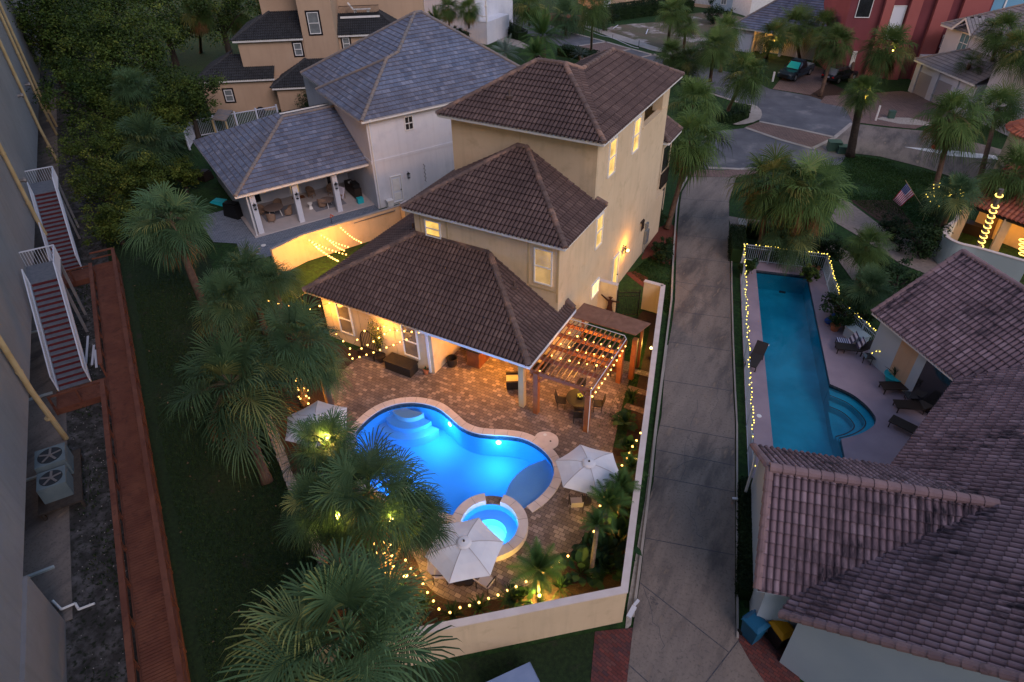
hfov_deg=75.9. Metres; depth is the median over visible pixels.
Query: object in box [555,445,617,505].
patio umbrella
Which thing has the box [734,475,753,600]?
hedge
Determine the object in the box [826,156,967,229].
grass
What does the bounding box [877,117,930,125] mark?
white sand
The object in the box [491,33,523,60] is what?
silver palm
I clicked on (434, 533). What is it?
sabal palm
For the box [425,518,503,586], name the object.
patio umbrella
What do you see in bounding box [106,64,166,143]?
sabal palm
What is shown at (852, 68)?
sabal palm
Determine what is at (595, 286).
window
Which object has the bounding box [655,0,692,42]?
sabal palm
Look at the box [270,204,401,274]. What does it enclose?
boundary wall
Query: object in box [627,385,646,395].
stepping stone
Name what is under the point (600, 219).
window
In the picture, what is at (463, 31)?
garden shrub
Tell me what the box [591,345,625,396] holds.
string lights
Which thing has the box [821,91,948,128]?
garage drive
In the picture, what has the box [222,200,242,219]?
covered grill
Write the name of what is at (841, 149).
utility box
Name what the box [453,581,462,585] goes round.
umbrella table
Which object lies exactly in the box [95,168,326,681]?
shaded lawn
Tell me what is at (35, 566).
tall building
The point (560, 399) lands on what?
dining chair
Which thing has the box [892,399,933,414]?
sun lounger
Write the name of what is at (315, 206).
rug
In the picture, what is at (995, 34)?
sabal palm
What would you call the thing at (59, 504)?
equipment platform
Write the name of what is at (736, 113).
hedge
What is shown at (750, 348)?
fairy lights
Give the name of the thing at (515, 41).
side path
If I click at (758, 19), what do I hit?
grey roof house
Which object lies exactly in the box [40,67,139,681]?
sandy soil
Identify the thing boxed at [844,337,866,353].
striped chair
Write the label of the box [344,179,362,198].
grill cart
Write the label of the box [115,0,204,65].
oak tree
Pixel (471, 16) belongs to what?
fan palm
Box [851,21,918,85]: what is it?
sabal palm
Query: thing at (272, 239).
side paving
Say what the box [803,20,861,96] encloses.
sabal palm
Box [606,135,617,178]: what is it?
window
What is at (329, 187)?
tub chair
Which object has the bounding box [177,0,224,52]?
sabal palm
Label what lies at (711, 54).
sabal palm
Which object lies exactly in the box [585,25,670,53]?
sidewalk
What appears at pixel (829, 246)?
garden shrub
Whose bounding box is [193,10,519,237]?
white house
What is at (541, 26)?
date palm
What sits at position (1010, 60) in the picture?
sabal palm
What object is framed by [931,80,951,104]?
garage door
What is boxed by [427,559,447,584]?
sling chair
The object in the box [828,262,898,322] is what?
sabal palm
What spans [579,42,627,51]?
paver crossing
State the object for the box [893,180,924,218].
flag
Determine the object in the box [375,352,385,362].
plant pot
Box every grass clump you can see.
[413,589,440,618]
[437,600,467,620]
[465,592,492,615]
[497,583,521,608]
[547,574,574,599]
[622,387,640,404]
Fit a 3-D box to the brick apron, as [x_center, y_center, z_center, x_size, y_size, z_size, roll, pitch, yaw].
[18.675,-14.786,57.798,6.028,0.001,1.857,1,38,3]
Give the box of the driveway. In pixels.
[627,177,763,681]
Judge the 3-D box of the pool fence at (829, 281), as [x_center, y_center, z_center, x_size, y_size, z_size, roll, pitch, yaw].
[17.151,0.440,37.112,7.640,1.320,20.620,8,39,12]
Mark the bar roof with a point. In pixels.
(606, 318)
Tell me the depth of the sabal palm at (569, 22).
95.60 m
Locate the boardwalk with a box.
[47,247,190,681]
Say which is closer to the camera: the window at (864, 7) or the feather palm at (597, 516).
the feather palm at (597, 516)
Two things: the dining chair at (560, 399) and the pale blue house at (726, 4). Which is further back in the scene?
the pale blue house at (726, 4)
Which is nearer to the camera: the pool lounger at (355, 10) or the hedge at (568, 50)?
the pool lounger at (355, 10)
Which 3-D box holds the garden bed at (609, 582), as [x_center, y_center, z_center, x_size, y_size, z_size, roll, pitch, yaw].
[-3.154,5.129,32.685,24.101,0.001,23.136,0,38,2]
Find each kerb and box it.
[632,177,686,616]
[731,261,738,638]
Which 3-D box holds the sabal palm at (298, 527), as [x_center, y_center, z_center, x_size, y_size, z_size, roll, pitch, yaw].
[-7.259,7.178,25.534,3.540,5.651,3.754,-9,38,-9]
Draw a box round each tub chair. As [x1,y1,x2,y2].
[257,204,266,215]
[265,214,275,221]
[273,198,281,209]
[284,205,291,215]
[305,186,315,197]
[317,199,326,207]
[326,183,333,195]
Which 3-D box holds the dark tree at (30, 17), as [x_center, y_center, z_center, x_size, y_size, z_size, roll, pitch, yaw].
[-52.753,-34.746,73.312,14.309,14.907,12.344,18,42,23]
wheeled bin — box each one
[737,609,770,644]
[764,620,794,649]
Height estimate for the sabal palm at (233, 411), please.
7.661 m
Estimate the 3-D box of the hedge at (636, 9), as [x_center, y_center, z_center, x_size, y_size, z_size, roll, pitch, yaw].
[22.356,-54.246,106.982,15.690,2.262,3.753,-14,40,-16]
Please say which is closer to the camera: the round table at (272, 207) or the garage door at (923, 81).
the round table at (272, 207)
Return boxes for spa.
[451,493,527,561]
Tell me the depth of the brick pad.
23.92 m
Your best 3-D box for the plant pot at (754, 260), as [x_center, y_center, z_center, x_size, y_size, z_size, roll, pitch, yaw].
[16.632,-5.407,45.039,0.797,0.856,0.695,-17,41,-20]
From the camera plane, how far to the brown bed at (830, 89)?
75.05 m
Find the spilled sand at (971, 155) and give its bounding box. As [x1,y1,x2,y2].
[908,147,997,159]
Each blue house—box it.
[713,0,732,10]
[990,0,1023,10]
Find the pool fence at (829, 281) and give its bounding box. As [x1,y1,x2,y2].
[740,243,876,475]
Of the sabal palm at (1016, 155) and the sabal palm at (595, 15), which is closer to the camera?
the sabal palm at (1016, 155)
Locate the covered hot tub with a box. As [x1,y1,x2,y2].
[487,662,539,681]
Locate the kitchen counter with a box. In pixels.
[574,338,617,371]
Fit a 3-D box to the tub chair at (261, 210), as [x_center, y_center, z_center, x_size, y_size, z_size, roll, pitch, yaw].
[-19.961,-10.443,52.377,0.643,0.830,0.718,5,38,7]
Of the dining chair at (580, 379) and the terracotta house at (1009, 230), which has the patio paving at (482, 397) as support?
the dining chair at (580, 379)
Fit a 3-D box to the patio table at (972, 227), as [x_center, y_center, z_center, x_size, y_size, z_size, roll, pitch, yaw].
[33.978,-8.355,48.494,0.800,0.750,1.600,-29,46,-31]
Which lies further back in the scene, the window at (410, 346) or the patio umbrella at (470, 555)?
the window at (410, 346)
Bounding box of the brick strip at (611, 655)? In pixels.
[591,628,632,681]
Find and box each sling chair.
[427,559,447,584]
[473,576,495,595]
[568,494,583,513]
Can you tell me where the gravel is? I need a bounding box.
[72,289,126,668]
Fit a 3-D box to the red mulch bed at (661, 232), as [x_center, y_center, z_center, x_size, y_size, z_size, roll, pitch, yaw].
[11.218,-7.224,48.251,2.284,0.001,6.010,13,40,17]
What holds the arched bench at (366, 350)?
on the patio paving at (482, 397)
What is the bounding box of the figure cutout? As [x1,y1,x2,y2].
[601,294,619,311]
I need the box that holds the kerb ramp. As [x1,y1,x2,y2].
[734,104,761,124]
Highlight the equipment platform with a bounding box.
[38,448,86,520]
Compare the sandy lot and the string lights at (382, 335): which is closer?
the string lights at (382, 335)
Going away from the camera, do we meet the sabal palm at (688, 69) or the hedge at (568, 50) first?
the sabal palm at (688, 69)
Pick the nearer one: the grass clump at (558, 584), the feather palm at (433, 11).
the grass clump at (558, 584)
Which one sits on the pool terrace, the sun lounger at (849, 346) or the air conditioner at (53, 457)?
the sun lounger at (849, 346)
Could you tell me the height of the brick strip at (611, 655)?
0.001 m
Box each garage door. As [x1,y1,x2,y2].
[735,33,752,51]
[913,72,931,97]
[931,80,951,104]
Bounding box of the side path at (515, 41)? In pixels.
[499,37,528,47]
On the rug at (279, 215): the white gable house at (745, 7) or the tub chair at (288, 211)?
the tub chair at (288, 211)
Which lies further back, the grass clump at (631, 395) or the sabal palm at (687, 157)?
the sabal palm at (687, 157)
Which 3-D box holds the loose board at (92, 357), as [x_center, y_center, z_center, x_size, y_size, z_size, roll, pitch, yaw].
[-24.563,0.811,38.519,0.120,0.190,1.826,-14,40,-17]
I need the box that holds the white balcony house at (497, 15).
[424,0,512,44]
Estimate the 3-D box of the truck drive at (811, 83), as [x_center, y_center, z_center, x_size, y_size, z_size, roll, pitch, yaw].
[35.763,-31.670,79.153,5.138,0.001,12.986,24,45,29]
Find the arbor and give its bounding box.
[211,109,236,132]
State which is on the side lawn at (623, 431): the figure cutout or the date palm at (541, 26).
the figure cutout
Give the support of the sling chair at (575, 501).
on the patio paving at (482, 397)
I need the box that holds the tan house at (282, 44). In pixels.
[197,0,424,112]
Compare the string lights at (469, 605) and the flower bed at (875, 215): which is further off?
the flower bed at (875, 215)
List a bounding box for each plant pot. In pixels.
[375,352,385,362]
[423,366,428,374]
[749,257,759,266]
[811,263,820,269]
[826,313,846,331]
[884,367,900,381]
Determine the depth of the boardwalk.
29.93 m
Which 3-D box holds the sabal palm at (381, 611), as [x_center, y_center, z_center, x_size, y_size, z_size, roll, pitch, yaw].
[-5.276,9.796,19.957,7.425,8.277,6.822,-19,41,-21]
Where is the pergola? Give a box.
[530,319,638,432]
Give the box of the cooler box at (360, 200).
[356,196,363,203]
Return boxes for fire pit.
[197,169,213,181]
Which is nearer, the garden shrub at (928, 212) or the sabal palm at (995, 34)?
the garden shrub at (928, 212)
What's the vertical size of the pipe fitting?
0.220 m
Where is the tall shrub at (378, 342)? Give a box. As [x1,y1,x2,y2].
[367,318,385,352]
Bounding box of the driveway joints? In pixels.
[628,198,738,681]
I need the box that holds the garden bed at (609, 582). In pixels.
[272,311,656,644]
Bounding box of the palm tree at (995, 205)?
[976,188,1003,246]
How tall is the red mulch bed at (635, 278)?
0.001 m
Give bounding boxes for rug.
[262,203,296,221]
[312,196,346,211]
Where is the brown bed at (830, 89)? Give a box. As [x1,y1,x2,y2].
[802,83,846,99]
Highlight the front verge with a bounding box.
[380,632,594,681]
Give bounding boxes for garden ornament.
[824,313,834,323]
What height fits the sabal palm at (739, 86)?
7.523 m
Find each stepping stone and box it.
[624,403,643,413]
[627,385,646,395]
[634,368,648,377]
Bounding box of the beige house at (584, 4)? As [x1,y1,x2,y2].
[578,0,656,7]
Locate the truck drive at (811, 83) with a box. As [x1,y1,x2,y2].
[773,66,829,94]
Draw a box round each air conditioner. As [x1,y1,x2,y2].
[34,442,73,473]
[36,465,73,503]
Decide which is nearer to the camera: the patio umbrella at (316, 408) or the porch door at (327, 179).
the patio umbrella at (316, 408)
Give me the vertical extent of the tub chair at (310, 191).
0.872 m
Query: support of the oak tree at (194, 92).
on the ground at (194, 60)
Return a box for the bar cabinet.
[464,348,490,368]
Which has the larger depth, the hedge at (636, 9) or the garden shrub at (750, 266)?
the hedge at (636, 9)
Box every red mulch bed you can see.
[626,271,647,286]
[642,224,676,264]
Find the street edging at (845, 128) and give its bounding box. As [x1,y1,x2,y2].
[548,24,851,169]
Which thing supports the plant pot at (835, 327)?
on the pool terrace
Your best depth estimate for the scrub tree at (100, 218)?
47.48 m
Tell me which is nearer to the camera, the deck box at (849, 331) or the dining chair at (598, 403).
the dining chair at (598, 403)
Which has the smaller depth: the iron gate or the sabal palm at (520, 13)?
the iron gate
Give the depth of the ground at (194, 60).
51.64 m
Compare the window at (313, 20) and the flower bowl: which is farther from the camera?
the window at (313, 20)
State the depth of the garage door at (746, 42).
88.32 m
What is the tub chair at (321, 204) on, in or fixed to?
on the rug at (315, 206)
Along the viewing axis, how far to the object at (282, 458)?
31.46 m
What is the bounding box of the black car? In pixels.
[821,64,857,83]
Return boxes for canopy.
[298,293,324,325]
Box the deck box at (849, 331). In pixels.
[843,323,870,343]
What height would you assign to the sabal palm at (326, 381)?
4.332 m
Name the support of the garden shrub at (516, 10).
on the ground at (194, 60)
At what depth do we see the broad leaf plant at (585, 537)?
27.06 m
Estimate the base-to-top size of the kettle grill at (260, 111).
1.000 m
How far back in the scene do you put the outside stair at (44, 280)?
37.08 m
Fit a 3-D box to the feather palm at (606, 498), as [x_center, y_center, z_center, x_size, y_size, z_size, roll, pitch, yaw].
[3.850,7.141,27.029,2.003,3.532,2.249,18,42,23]
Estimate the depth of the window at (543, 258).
33.82 m
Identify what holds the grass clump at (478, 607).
on the garden bed at (609, 582)
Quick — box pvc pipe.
[51,600,94,609]
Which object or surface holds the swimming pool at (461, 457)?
in the patio paving at (482, 397)
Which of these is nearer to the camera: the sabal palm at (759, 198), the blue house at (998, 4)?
the sabal palm at (759, 198)
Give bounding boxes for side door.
[390,174,403,202]
[611,251,619,282]
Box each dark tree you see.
[4,0,98,99]
[154,0,261,53]
[250,0,261,14]
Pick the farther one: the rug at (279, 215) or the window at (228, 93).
the window at (228, 93)
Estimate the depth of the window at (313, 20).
69.15 m
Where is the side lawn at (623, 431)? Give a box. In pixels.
[574,323,649,449]
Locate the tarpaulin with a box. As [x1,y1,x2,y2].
[210,198,226,205]
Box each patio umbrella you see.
[285,401,346,451]
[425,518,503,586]
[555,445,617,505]
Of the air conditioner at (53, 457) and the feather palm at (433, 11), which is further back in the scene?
the feather palm at (433, 11)
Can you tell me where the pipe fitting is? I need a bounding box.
[626,599,639,619]
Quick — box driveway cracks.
[643,281,728,649]
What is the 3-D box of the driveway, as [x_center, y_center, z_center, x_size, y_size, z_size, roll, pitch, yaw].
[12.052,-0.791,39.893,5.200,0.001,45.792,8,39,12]
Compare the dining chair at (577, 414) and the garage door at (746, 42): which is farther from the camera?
the garage door at (746, 42)
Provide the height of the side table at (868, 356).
0.460 m
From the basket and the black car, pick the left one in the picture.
the basket
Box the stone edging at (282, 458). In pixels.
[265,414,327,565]
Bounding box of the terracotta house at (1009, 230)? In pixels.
[951,118,1023,251]
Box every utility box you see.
[826,139,842,151]
[837,144,847,153]
[887,110,896,118]
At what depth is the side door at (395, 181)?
53.29 m
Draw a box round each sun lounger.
[744,340,768,371]
[835,340,872,356]
[878,381,908,394]
[888,415,917,433]
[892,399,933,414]
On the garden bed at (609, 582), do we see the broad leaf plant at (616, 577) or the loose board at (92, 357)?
the broad leaf plant at (616, 577)
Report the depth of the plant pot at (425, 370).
36.77 m
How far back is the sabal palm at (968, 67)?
66.64 m
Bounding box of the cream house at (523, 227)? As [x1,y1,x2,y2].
[302,47,684,407]
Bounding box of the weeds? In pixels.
[70,285,122,679]
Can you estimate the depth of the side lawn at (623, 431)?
38.45 m
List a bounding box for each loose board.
[85,336,88,362]
[91,345,94,364]
[94,350,97,367]
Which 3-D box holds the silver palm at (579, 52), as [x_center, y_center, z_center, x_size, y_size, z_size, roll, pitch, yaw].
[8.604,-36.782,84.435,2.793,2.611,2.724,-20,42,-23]
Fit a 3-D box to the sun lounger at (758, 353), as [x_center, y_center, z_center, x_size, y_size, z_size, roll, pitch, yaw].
[13.778,0.848,37.055,0.651,0.840,1.937,22,44,27]
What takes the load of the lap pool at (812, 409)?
in the pool terrace
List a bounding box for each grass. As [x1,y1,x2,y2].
[632,256,671,315]
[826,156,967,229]
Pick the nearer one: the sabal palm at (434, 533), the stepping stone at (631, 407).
the sabal palm at (434, 533)
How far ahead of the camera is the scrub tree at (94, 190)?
51.19 m
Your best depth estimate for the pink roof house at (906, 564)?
23.02 m
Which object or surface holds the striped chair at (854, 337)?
on the pool terrace
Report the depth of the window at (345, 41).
72.06 m
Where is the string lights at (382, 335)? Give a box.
[349,329,418,354]
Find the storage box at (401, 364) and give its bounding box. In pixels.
[383,352,418,377]
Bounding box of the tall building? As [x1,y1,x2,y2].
[0,0,72,681]
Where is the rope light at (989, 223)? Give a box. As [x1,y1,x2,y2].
[978,193,1002,247]
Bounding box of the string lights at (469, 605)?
[404,554,570,613]
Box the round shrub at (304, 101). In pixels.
[294,89,308,107]
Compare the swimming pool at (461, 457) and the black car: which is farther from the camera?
the black car
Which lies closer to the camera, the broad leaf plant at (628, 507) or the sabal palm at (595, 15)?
the broad leaf plant at (628, 507)
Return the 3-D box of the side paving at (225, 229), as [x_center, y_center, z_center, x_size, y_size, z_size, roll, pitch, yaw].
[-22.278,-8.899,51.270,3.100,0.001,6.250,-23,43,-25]
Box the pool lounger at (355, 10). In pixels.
[347,2,370,12]
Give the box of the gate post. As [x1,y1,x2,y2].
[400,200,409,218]
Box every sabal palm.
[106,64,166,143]
[109,105,202,192]
[116,179,218,344]
[156,324,312,487]
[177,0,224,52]
[188,266,267,346]
[210,238,285,335]
[210,536,462,681]
[215,0,259,45]
[246,256,309,332]
[250,291,349,408]
[273,468,363,564]
[279,406,368,483]
[289,346,355,404]
[295,424,445,578]
[383,484,458,565]
[510,0,549,33]
[547,0,588,38]
[569,0,614,49]
[653,36,689,69]
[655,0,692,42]
[664,104,733,229]
[667,74,727,141]
[670,11,700,52]
[672,40,704,82]
[688,20,739,81]
[702,10,748,72]
[718,48,773,111]
[722,143,818,252]
[751,18,797,58]
[753,214,830,276]
[762,148,858,260]
[773,2,818,58]
[797,7,839,64]
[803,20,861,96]
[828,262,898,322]
[836,222,898,287]
[837,73,884,157]
[848,62,854,82]
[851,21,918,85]
[907,84,995,188]
[919,170,987,240]
[951,49,984,76]
[959,78,1023,186]
[966,134,1023,239]
[969,10,1023,61]
[984,24,1023,87]
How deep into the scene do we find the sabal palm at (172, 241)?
38.55 m
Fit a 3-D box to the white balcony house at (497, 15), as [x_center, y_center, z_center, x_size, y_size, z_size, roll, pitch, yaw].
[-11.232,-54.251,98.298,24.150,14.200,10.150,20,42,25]
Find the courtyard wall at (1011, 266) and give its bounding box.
[932,215,1023,281]
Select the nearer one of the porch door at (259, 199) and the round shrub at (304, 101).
the porch door at (259, 199)
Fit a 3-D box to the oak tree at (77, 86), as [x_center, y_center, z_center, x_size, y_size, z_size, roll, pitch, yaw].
[-41.621,-24.054,64.864,10.728,8.025,9.691,-27,45,-29]
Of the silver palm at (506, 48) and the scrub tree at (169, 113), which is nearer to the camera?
the scrub tree at (169, 113)
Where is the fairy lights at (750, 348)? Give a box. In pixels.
[743,244,755,465]
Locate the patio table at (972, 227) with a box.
[962,219,982,237]
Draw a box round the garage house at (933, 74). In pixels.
[908,3,1023,135]
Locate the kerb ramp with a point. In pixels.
(755, 114)
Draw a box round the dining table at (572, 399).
[566,389,593,410]
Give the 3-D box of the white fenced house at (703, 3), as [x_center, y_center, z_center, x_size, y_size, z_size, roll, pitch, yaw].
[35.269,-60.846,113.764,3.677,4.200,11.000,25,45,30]
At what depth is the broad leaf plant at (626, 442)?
31.70 m
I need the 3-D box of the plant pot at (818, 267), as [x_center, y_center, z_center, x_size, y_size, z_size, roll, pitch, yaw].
[20.627,-5.028,44.557,0.648,0.719,0.640,-8,38,-9]
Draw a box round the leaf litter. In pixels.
[134,259,287,641]
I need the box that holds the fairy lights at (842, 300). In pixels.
[828,256,879,353]
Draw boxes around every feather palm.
[428,5,441,19]
[506,536,565,602]
[519,36,551,61]
[579,505,618,577]
[587,479,633,533]
[603,465,641,518]
[616,451,648,490]
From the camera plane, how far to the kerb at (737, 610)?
32.39 m
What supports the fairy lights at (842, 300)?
attached to the pool fence at (829, 281)
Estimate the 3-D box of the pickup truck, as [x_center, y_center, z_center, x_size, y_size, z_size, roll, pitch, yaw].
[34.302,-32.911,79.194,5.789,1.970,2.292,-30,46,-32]
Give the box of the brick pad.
[738,634,799,681]
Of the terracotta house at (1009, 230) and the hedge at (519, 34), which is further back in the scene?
the hedge at (519, 34)
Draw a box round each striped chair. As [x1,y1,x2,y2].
[835,331,859,343]
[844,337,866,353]
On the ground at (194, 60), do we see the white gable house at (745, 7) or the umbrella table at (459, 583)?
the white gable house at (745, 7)
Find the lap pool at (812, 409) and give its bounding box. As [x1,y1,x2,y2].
[756,270,875,457]
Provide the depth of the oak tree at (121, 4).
84.13 m
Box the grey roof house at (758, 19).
[732,0,827,59]
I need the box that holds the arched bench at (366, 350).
[358,330,378,361]
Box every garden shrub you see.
[453,25,469,36]
[513,1,526,23]
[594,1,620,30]
[651,236,673,253]
[653,248,673,264]
[659,209,669,224]
[703,0,735,24]
[737,259,755,275]
[799,263,821,281]
[812,235,847,263]
[818,289,878,335]
[870,256,923,292]
[876,210,910,241]
[889,221,952,260]
[915,189,960,227]
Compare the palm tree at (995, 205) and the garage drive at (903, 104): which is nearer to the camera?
the palm tree at (995, 205)
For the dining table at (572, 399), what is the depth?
34.05 m
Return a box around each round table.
[264,203,282,215]
[320,196,333,208]
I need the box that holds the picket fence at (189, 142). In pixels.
[185,104,277,149]
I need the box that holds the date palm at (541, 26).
[518,4,573,59]
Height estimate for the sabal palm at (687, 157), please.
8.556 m
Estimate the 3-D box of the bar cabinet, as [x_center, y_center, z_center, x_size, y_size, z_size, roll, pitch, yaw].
[-1.728,0.445,37.682,1.000,1.220,2.200,18,42,23]
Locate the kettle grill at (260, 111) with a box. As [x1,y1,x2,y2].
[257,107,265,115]
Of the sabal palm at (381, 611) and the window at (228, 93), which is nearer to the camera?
the sabal palm at (381, 611)
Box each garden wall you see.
[314,279,664,674]
[597,279,618,311]
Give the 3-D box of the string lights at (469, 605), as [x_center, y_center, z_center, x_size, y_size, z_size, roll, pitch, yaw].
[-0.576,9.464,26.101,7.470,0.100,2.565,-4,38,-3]
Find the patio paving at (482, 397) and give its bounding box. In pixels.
[315,345,629,602]
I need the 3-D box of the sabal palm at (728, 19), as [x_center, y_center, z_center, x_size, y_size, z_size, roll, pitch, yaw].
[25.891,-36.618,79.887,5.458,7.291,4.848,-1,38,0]
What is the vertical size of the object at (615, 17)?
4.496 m
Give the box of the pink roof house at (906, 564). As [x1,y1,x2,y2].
[732,249,1023,681]
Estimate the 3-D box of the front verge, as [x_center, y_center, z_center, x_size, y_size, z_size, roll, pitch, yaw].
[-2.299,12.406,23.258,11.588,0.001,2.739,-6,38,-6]
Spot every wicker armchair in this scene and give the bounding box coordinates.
[506,371,517,389]
[532,354,550,372]
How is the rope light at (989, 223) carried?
attached to the palm tree at (995, 205)
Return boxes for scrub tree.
[40,118,122,175]
[62,154,136,214]
[74,194,147,246]
[75,90,158,162]
[105,148,183,209]
[137,94,195,148]
[159,154,203,192]
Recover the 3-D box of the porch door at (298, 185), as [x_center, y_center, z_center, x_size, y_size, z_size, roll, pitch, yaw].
[-18.250,-13.275,54.709,1.000,2.300,0.085,-23,43,-25]
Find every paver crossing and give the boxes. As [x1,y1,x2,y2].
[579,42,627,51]
[746,122,831,146]
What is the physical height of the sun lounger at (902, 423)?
0.840 m
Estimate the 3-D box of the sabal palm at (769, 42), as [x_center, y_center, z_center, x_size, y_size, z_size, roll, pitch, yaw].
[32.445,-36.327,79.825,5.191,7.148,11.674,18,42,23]
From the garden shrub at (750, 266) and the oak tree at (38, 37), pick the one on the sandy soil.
the oak tree at (38, 37)
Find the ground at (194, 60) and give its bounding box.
[38,0,1023,681]
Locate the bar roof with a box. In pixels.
[572,303,650,367]
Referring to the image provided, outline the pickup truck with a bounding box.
[776,58,814,80]
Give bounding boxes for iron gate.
[615,289,640,315]
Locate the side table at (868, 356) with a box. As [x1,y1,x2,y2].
[862,353,875,364]
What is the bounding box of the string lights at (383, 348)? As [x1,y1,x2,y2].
[352,337,411,358]
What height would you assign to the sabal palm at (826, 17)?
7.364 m
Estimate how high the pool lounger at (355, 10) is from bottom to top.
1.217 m
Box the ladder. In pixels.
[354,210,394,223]
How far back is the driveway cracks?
31.81 m
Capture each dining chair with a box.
[554,389,565,409]
[573,410,583,422]
[577,377,585,384]
[593,393,605,412]
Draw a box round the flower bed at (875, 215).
[850,200,919,242]
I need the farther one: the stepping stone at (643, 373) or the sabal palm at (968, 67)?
the sabal palm at (968, 67)
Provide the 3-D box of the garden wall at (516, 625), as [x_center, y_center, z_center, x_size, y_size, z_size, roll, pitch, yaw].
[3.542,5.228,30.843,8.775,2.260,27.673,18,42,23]
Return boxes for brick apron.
[690,169,755,176]
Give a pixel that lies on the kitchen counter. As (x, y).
(597, 355)
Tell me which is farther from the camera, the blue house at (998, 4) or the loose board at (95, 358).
the blue house at (998, 4)
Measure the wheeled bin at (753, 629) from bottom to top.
1.130 m
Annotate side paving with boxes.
[199,210,254,242]
[237,205,378,257]
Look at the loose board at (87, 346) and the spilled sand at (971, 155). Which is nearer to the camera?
the loose board at (87, 346)
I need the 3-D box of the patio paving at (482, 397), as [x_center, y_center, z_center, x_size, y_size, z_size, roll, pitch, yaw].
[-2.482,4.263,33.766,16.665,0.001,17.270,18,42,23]
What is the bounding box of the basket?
[446,354,456,367]
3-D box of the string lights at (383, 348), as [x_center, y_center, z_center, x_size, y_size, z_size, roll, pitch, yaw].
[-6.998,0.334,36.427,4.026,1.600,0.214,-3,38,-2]
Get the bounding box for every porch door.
[254,193,263,203]
[288,184,301,195]
[325,176,330,185]
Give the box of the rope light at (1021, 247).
[1019,238,1023,255]
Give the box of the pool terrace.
[740,260,927,477]
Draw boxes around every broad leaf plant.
[501,584,535,608]
[559,547,609,589]
[571,532,610,563]
[576,527,634,578]
[583,546,631,582]
[589,515,641,558]
[600,488,642,522]
[612,409,637,431]
[615,435,639,456]
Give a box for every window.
[221,88,236,102]
[291,41,304,56]
[304,10,322,35]
[334,303,354,335]
[340,37,350,48]
[400,325,419,359]
[404,115,413,130]
[424,218,440,238]
[533,247,552,286]
[590,277,599,299]
[594,211,603,250]
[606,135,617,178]
[631,115,641,154]
[849,51,857,68]
[854,0,873,17]
[888,5,906,39]
[956,32,970,49]
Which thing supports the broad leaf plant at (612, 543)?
on the garden bed at (609, 582)
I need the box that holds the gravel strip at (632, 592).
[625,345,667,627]
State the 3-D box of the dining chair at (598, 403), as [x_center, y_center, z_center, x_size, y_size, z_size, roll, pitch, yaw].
[4.537,3.219,34.131,0.610,0.980,0.500,5,38,7]
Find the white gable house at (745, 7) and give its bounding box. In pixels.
[732,0,773,15]
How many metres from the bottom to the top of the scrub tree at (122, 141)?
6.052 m
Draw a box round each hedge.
[508,21,527,39]
[557,44,599,59]
[605,0,694,20]
[716,103,750,124]
[727,223,746,262]
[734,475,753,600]
[745,220,829,251]
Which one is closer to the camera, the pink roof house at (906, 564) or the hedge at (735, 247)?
the pink roof house at (906, 564)
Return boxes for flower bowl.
[576,393,583,398]
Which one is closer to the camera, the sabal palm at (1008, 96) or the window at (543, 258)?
the window at (543, 258)
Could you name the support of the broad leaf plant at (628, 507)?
on the garden bed at (609, 582)
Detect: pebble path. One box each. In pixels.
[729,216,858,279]
[831,199,937,272]
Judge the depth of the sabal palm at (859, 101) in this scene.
55.69 m
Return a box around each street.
[513,19,851,169]
[816,124,1001,181]
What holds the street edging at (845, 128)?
on the street at (804, 112)
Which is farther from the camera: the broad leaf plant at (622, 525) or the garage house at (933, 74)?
the garage house at (933, 74)
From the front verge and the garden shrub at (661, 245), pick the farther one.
the garden shrub at (661, 245)
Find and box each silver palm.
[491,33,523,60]
[570,45,590,60]
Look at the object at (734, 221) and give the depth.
45.62 m
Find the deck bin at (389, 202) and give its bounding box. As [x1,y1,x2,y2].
[385,198,393,207]
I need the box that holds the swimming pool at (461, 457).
[351,397,560,522]
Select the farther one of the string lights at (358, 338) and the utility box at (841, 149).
the utility box at (841, 149)
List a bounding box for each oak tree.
[12,0,112,93]
[26,56,142,135]
[37,0,192,111]
[38,0,145,63]
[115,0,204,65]
[148,69,228,138]
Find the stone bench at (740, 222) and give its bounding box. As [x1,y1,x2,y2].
[738,218,745,226]
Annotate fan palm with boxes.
[432,0,460,26]
[456,0,485,28]
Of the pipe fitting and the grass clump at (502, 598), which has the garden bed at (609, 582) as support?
the grass clump at (502, 598)
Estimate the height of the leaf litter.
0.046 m
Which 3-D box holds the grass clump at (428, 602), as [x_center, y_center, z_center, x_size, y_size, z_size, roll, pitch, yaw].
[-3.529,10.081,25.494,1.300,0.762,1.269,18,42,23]
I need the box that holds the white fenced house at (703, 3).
[693,0,713,7]
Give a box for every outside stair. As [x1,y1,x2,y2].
[19,244,91,390]
[25,166,82,269]
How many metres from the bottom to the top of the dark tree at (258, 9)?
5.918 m
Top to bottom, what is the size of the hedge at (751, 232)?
1.189 m
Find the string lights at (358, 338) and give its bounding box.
[336,325,387,348]
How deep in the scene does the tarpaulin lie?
54.54 m
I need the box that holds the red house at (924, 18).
[817,0,993,79]
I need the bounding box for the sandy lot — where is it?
[607,13,742,56]

